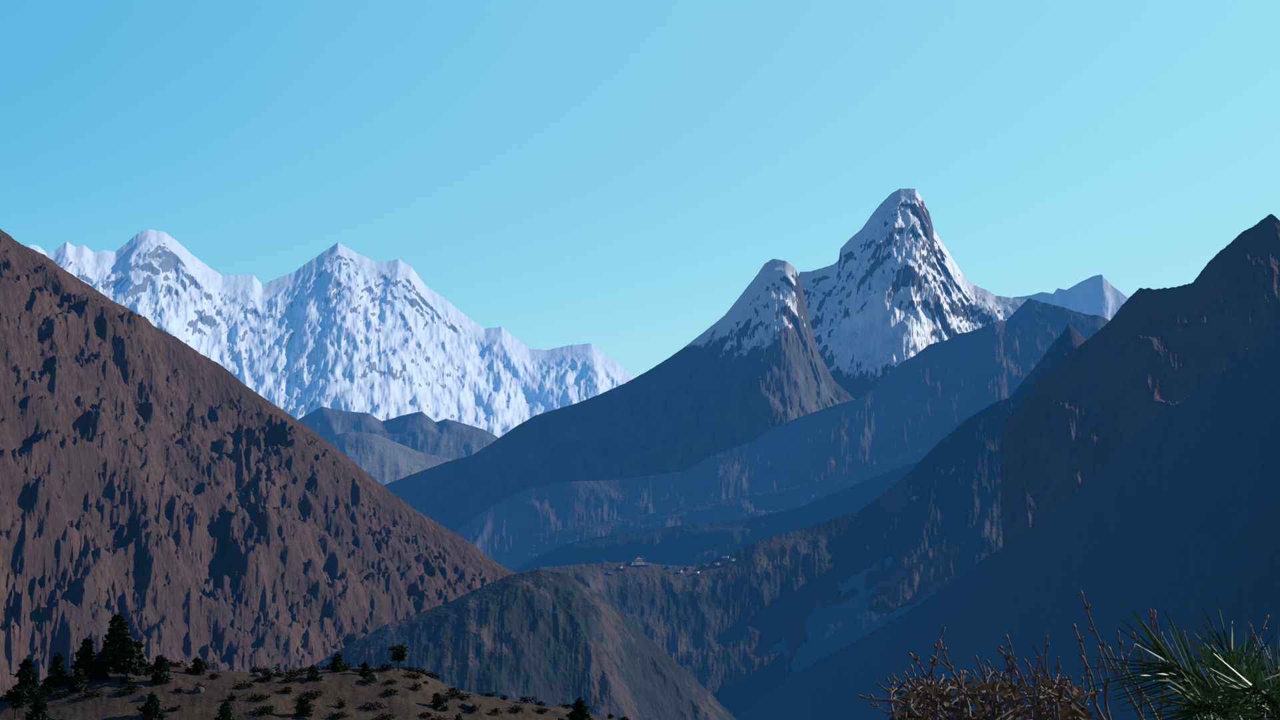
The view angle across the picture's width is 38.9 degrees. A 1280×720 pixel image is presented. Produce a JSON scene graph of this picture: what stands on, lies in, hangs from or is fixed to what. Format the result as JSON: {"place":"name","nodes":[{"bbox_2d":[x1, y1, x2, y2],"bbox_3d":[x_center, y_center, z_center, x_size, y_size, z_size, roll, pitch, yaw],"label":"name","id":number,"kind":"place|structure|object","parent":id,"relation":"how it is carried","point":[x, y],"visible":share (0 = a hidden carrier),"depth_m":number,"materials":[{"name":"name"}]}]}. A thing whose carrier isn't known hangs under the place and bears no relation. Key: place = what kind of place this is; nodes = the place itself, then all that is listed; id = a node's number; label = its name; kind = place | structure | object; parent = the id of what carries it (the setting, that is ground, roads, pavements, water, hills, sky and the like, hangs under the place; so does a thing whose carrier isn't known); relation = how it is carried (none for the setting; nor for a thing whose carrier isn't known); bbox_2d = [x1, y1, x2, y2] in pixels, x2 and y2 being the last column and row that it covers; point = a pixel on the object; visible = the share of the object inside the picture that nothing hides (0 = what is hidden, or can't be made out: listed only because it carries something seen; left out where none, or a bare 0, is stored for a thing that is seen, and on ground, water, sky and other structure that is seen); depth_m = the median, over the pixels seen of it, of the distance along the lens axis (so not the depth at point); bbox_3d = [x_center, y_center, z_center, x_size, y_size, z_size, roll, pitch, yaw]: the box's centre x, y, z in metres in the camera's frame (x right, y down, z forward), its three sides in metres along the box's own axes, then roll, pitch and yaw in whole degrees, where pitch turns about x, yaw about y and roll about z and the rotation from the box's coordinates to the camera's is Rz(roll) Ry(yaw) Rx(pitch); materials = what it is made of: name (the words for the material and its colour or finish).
{"place":"outdoors","nodes":[
{"label":"outdoors","id":0,"kind":"place"},
{"bbox_2d":[0,228,515,696],"bbox_3d":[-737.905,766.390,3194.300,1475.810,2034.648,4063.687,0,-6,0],"label":"mountain slope","id":1,"kind":"structure","parent":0,"point":[172,498],"depth_m":3035.74,"materials":[{"name":"brown stone"}]},
{"bbox_2d":[0,666,615,719],"bbox_3d":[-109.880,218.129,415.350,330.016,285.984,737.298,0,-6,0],"label":"foreground hill","id":2,"kind":"structure","parent":0,"point":[407,703],"depth_m":474.68,"materials":[{"name":"brown soil"}]},
{"bbox_2d":[0,682,7,703],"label":"bare tree","id":3,"kind":"object","parent":2,"relation":"on","point":[4,694],"visible":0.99,"depth_m":454.90,"materials":[{"name":"brown plant"}]},
{"bbox_2d":[3,688,30,719],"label":"tree","id":4,"kind":"object","parent":2,"relation":"on","point":[19,698],"visible":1,"depth_m":438.72,"materials":[{"name":"green plant"}]},
{"bbox_2d":[8,658,47,700],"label":"tree","id":5,"kind":"object","parent":2,"relation":"on","point":[26,675],"visible":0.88,"depth_m":452.64,"materials":[{"name":"green plant"}]},
{"bbox_2d":[21,690,55,719],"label":"tree","id":6,"kind":"object","parent":2,"relation":"on","point":[38,707],"visible":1,"depth_m":427.29,"materials":[{"name":"green plant"}]},
{"bbox_2d":[38,652,72,687],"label":"tree","id":7,"kind":"object","parent":2,"relation":"on","point":[58,669],"visible":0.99,"depth_m":464.59,"materials":[{"name":"green plant"}]},
{"bbox_2d":[64,668,89,691],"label":"tree","id":8,"kind":"object","parent":2,"relation":"on","point":[79,679],"visible":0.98,"depth_m":458.59,"materials":[{"name":"green plant"}]},
{"bbox_2d":[69,637,95,676],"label":"tree","id":9,"kind":"object","parent":2,"relation":"on","point":[84,661],"visible":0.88,"depth_m":474.06,"materials":[{"name":"green plant"}]},
{"bbox_2d":[86,651,109,683],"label":"tree","id":10,"kind":"object","parent":2,"relation":"on","point":[100,665],"visible":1,"depth_m":467.10,"materials":[{"name":"green plant"}]},
{"bbox_2d":[91,612,139,670],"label":"tree","id":11,"kind":"object","parent":2,"relation":"on","point":[111,648],"visible":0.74,"depth_m":477.38,"materials":[{"name":"green plant"}]},
{"bbox_2d":[110,635,146,677],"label":"tree","id":12,"kind":"object","parent":2,"relation":"on","point":[127,663],"visible":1,"depth_m":468.94,"materials":[{"name":"green plant"}]},
{"bbox_2d":[133,640,150,666],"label":"tree","id":13,"kind":"object","parent":2,"relation":"on","point":[139,645],"visible":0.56,"depth_m":483.31,"materials":[{"name":"green plant"}]},
{"bbox_2d":[137,694,147,701],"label":"boulder","id":14,"kind":"object","parent":2,"relation":"on","point":[143,698],"visible":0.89,"depth_m":451.63,"materials":[{"name":"grey stone"}]},
{"bbox_2d":[136,691,167,719],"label":"tree","id":15,"kind":"object","parent":2,"relation":"on","point":[151,708],"visible":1,"depth_m":439.83,"materials":[{"name":"green plant"}]},
{"bbox_2d":[149,654,173,685],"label":"tree","id":16,"kind":"object","parent":2,"relation":"on","point":[161,670],"visible":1,"depth_m":467.85,"materials":[{"name":"green plant"}]},
{"bbox_2d":[190,656,205,675],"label":"tree","id":17,"kind":"object","parent":2,"relation":"on","point":[198,663],"visible":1,"depth_m":485.69,"materials":[{"name":"green plant"}]},
{"bbox_2d":[193,686,204,693],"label":"boulder","id":18,"kind":"object","parent":2,"relation":"on","point":[199,689],"visible":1,"depth_m":463.75,"materials":[{"name":"grey stone"}]},
{"bbox_2d":[216,648,221,672],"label":"bare tree","id":19,"kind":"object","parent":2,"relation":"on","point":[219,661],"visible":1,"depth_m":492.62,"materials":[{"name":"brown plant"}]},
{"bbox_2d":[214,700,237,719],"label":"tree","id":20,"kind":"object","parent":2,"relation":"on","point":[224,713],"visible":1,"depth_m":443.76,"materials":[{"name":"green plant"}]},
{"bbox_2d":[252,672,261,676],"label":"boulder","id":21,"kind":"object","parent":2,"relation":"on","point":[258,674],"visible":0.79,"depth_m":492.96,"materials":[{"name":"grey stone"}]},
{"bbox_2d":[262,667,276,674],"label":"boulder","id":22,"kind":"object","parent":2,"relation":"on","point":[267,671],"visible":0.55,"depth_m":500.03,"materials":[{"name":"grey stone"}]},
{"bbox_2d":[293,694,313,717],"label":"tree","id":23,"kind":"object","parent":2,"relation":"on","point":[303,708],"visible":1,"depth_m":458.86,"materials":[{"name":"green plant"}]},
{"bbox_2d":[304,664,323,681],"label":"tree","id":24,"kind":"object","parent":2,"relation":"on","point":[313,673],"visible":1,"depth_m":491.23,"materials":[{"name":"green plant"}]},
{"bbox_2d":[0,659,629,719],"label":"shrub foliage","id":25,"kind":"object","parent":2,"relation":"on","point":[454,692],"visible":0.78,"depth_m":484.87,"materials":[{"name":"green plant"}]},
{"bbox_2d":[330,652,347,671],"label":"tree","id":26,"kind":"object","parent":2,"relation":"on","point":[337,663],"visible":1,"depth_m":506.11,"materials":[{"name":"green plant"}]},
{"bbox_2d":[357,661,373,677],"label":"tree","id":27,"kind":"object","parent":2,"relation":"on","point":[364,672],"visible":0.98,"depth_m":503.01,"materials":[{"name":"green plant"}]},
{"bbox_2d":[368,673,377,679],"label":"boulder","id":28,"kind":"object","parent":2,"relation":"on","point":[373,676],"visible":0.72,"depth_m":500.00,"materials":[{"name":"grey stone"}]},
{"bbox_2d":[388,643,408,671],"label":"tree","id":29,"kind":"object","parent":2,"relation":"on","point":[399,655],"visible":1,"depth_m":514.41,"materials":[{"name":"green plant"}]},
{"bbox_2d":[423,680,429,684],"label":"boulder","id":30,"kind":"object","parent":2,"relation":"on","point":[427,682],"visible":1,"depth_m":511.06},
{"bbox_2d":[430,692,449,711],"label":"tree","id":31,"kind":"object","parent":2,"relation":"on","point":[437,703],"visible":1,"depth_m":491.44,"materials":[{"name":"green plant"}]},
{"bbox_2d":[453,713,463,719],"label":"tree","id":32,"kind":"object","parent":2,"relation":"on","point":[459,717],"visible":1,"depth_m":478.40,"materials":[{"name":"green plant"}]},
{"bbox_2d":[460,703,472,710],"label":"boulder","id":33,"kind":"object","parent":2,"relation":"on","point":[465,706],"visible":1,"depth_m":498.64,"materials":[{"name":"grey stone"}]},
{"bbox_2d":[564,696,593,719],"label":"tree","id":34,"kind":"object","parent":2,"relation":"on","point":[579,709],"visible":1,"depth_m":506.34,"materials":[{"name":"green plant"}]},
{"bbox_2d":[25,228,634,437],"bbox_3d":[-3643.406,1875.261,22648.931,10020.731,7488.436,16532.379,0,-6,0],"label":"snowy mountain range","id":35,"kind":"structure","parent":0,"point":[339,326],"depth_m":24049.16,"materials":[{"name":"white snow"}]},
{"bbox_2d":[323,432,452,485],"bbox_3d":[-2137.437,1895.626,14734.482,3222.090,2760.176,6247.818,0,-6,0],"label":"rock hills","id":36,"kind":"structure","parent":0,"point":[382,460],"depth_m":15619.63,"materials":[{"name":"blue stone"}]},
{"bbox_2d":[298,406,498,459],"bbox_3d":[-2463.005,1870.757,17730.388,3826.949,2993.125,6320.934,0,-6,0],"label":"distant hills","id":37,"kind":"structure","parent":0,"point":[422,432],"depth_m":18638.57,"materials":[{"name":"blue stone"}]},
{"bbox_2d":[314,569,736,719],"bbox_3d":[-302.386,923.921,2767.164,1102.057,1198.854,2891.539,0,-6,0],"label":"forest hill","id":38,"kind":"structure","parent":0,"point":[551,638],"depth_m":2949.95,"materials":[{"name":"stone"}]},
{"bbox_2d":[383,258,854,532],"bbox_3d":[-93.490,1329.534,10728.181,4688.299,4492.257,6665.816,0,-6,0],"label":"mountain","id":39,"kind":"structure","parent":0,"point":[750,367],"depth_m":12304.24,"materials":[{"name":"blue stone"}]},
{"bbox_2d":[0,0,1279,377],"label":"sky","id":40,"kind":"structure","parent":0,"point":[613,176],"materials":[{"name":"blue"}]},
{"bbox_2d":[492,446,935,571],"bbox_3d":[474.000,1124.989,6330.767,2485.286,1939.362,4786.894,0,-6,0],"label":"valley hill","id":41,"kind":"structure","parent":0,"point":[525,551],"depth_m":7485.02,"materials":[{"name":"blue stone"}]},
{"bbox_2d":[513,460,937,716],"bbox_3d":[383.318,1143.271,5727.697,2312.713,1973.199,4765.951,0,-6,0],"label":"valley hill","id":42,"kind":"structure","parent":0,"point":[831,629],"depth_m":6816.45,"materials":[{"name":"blue stone"}]},
{"bbox_2d":[454,298,1109,559],"bbox_3d":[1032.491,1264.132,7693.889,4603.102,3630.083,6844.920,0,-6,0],"label":"mountain ridge","id":43,"kind":"structure","parent":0,"point":[931,395],"depth_m":9451.52,"materials":[{"name":"blue stone"}]},
{"bbox_2d":[519,323,1086,717],"bbox_3d":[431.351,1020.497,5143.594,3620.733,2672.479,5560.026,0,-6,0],"label":"mountain slope","id":44,"kind":"structure","parent":0,"point":[930,521],"depth_m":6131.85,"materials":[{"name":"blue stone"}]},
{"bbox_2d":[630,556,651,565],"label":"building","id":45,"kind":"structure","parent":44,"relation":"on","point":[638,560],"depth_m":6138.51,"materials":[{"name":"white"}]},
{"bbox_2d":[676,570,682,572],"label":"lodge","id":46,"kind":"structure","parent":44,"relation":"on","point":[679,571],"depth_m":6184.73,"materials":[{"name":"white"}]},
{"bbox_2d":[722,555,728,557],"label":"lodge","id":47,"kind":"structure","parent":44,"relation":"on","point":[725,556],"depth_m":6291.62,"materials":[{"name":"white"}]},
{"bbox_2d":[798,188,1025,399],"bbox_3d":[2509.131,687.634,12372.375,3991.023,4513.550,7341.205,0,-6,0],"label":"snowy mountain peak","id":48,"kind":"structure","parent":0,"point":[889,291],"depth_m":13807.58,"materials":[{"name":"white snow"}]},
{"bbox_2d":[735,320,1279,719],"bbox_3d":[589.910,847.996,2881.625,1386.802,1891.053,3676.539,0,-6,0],"label":"ridge hill","id":49,"kind":"structure","parent":0,"point":[1174,513],"depth_m":2777.48,"materials":[{"name":"blue stone"}]},
{"bbox_2d":[1012,274,1128,320],"bbox_3d":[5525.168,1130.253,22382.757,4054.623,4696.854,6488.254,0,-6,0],"label":"distant snowy peak","id":50,"kind":"structure","parent":0,"point":[1101,295],"depth_m":23366.94,"materials":[{"name":"white snow"}]},
{"bbox_2d":[1000,214,1279,547],"bbox_3d":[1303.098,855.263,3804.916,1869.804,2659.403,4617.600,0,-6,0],"label":"mountain rock","id":51,"kind":"object","parent":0,"point":[1081,415],"visible":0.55,"depth_m":4711.17,"materials":[{"name":"blue stone"}]},
{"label":"hill ground","id":52,"kind":"structure","parent":0,"visible":0},
{"bbox_2d":[856,590,1269,719],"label":"twig bush branches","id":53,"kind":"object","parent":52,"relation":"on","point":[912,701],"visible":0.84,"depth_m":2.55,"materials":[{"name":"brown plant"}]},
{"bbox_2d":[1071,601,1279,719],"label":"pine branch","id":54,"kind":"object","parent":52,"relation":"on","point":[1260,701],"visible":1,"depth_m":1.98,"materials":[{"name":"green plant"}]}
]}

